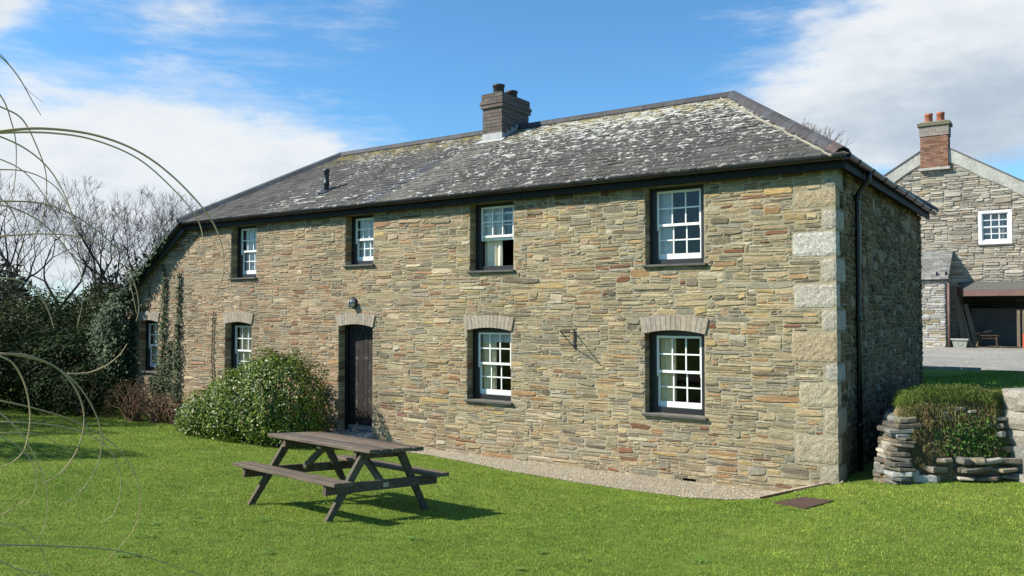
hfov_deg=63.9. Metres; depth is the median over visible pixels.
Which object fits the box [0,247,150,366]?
undergrowth
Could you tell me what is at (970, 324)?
plank
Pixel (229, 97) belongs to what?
sky
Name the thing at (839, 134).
bare tree
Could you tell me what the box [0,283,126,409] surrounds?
rhododendron
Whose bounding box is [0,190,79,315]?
bare tree
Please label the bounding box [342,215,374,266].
window
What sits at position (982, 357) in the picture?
yard
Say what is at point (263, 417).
laurel shrub
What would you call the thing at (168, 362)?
ivy
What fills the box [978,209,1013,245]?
window
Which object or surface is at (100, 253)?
bare tree
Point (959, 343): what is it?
planter trough
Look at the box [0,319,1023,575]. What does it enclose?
ground
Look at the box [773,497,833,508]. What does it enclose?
drain cover
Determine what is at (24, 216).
bare tree
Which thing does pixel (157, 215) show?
bare tree
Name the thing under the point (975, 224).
farmhouse
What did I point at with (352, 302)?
wall lamp
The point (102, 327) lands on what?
ivy
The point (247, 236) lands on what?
window
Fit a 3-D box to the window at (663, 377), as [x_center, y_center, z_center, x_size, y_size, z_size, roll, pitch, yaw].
[2.468,1.255,12.218,1.025,1.318,0.372,-1,-2,35]
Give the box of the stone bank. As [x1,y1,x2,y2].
[873,375,1023,484]
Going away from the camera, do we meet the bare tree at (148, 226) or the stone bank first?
the stone bank
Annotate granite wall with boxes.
[1002,388,1023,482]
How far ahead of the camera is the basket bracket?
13.06 m
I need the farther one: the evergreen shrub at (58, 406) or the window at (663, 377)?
the evergreen shrub at (58, 406)
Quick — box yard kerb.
[923,366,980,371]
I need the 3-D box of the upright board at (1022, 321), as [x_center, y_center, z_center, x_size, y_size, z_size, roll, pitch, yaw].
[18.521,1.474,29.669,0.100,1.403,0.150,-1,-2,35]
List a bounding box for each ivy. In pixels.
[82,234,171,398]
[126,283,157,397]
[152,264,183,403]
[209,311,213,384]
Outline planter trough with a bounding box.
[950,338,967,347]
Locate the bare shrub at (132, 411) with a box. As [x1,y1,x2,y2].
[99,377,186,424]
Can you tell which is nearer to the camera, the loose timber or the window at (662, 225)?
the window at (662, 225)
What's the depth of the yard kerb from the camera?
18.84 m
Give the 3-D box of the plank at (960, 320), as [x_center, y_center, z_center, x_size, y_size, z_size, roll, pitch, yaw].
[16.957,1.262,31.019,0.142,1.929,0.644,0,-2,1]
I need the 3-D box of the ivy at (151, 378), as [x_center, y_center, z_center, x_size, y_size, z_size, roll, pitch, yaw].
[-8.996,1.333,19.918,1.643,2.938,0.128,-1,-2,35]
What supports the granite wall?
on the ground at (864, 477)
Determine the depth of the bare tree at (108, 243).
51.01 m
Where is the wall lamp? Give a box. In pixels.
[348,297,356,308]
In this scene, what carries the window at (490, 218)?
in the stone cottage
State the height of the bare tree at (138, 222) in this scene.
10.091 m
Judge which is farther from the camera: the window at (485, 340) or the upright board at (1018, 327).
the upright board at (1018, 327)
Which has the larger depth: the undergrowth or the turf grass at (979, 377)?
the undergrowth
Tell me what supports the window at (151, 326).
in the stone cottage
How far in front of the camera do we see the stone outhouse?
30.85 m
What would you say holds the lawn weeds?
on the ground at (864, 477)
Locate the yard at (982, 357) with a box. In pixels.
[922,345,1023,370]
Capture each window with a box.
[136,320,157,372]
[223,322,251,379]
[228,226,256,279]
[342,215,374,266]
[463,328,512,404]
[466,202,515,272]
[641,184,706,267]
[641,330,707,420]
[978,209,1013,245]
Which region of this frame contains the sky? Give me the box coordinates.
[0,0,1023,310]
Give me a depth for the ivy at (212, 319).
18.38 m
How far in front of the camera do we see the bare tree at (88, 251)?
59.37 m
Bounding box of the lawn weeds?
[28,489,885,575]
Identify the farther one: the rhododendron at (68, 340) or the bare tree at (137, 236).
the bare tree at (137, 236)
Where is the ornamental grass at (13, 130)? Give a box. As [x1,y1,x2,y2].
[0,54,223,575]
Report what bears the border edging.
on the ground at (864, 477)
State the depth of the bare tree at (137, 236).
50.13 m
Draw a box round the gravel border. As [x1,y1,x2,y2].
[407,448,842,499]
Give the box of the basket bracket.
[560,330,576,348]
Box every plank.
[954,296,965,338]
[960,303,972,345]
[963,304,977,345]
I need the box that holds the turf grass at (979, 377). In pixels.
[907,368,1023,389]
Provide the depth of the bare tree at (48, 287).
50.45 m
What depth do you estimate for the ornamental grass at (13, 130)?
2.12 m
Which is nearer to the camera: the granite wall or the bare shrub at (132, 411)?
the granite wall
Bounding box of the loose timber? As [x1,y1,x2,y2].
[967,346,1022,347]
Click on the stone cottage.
(727, 287)
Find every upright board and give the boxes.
[1017,309,1019,346]
[1022,309,1023,334]
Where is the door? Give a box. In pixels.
[340,324,372,434]
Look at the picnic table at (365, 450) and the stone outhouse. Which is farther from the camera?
the stone outhouse
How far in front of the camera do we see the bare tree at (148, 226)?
52.95 m
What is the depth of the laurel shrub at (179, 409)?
17.02 m
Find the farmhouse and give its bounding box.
[884,112,1023,345]
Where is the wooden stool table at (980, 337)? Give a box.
[977,335,999,345]
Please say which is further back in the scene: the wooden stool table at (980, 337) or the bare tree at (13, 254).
the bare tree at (13, 254)
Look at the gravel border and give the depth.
12.14 m
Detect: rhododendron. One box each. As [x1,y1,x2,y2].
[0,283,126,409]
[7,312,125,410]
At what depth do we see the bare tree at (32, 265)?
46.90 m
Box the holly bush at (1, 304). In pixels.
[0,294,24,388]
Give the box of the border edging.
[760,482,829,498]
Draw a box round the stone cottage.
[115,83,938,490]
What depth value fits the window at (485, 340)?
14.35 m
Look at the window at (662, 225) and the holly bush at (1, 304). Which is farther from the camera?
the holly bush at (1, 304)
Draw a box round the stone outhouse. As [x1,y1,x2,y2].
[921,250,952,346]
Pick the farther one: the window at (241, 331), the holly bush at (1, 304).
the holly bush at (1, 304)
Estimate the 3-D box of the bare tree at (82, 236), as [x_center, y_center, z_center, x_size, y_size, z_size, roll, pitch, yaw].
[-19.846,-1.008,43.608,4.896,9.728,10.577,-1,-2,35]
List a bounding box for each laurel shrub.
[173,396,219,430]
[175,346,333,447]
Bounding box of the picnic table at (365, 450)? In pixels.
[233,431,448,521]
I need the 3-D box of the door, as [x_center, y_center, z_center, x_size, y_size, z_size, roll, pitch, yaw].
[-2.947,1.748,15.983,0.914,2.150,0.240,-1,-2,35]
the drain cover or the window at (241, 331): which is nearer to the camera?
the drain cover
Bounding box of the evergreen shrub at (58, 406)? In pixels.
[19,362,121,417]
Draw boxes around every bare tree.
[0,172,104,315]
[0,180,58,251]
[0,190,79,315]
[0,203,128,320]
[30,194,158,304]
[32,172,215,313]
[58,220,119,287]
[59,200,153,292]
[94,185,185,281]
[99,199,198,264]
[105,208,182,268]
[111,198,180,277]
[802,117,851,146]

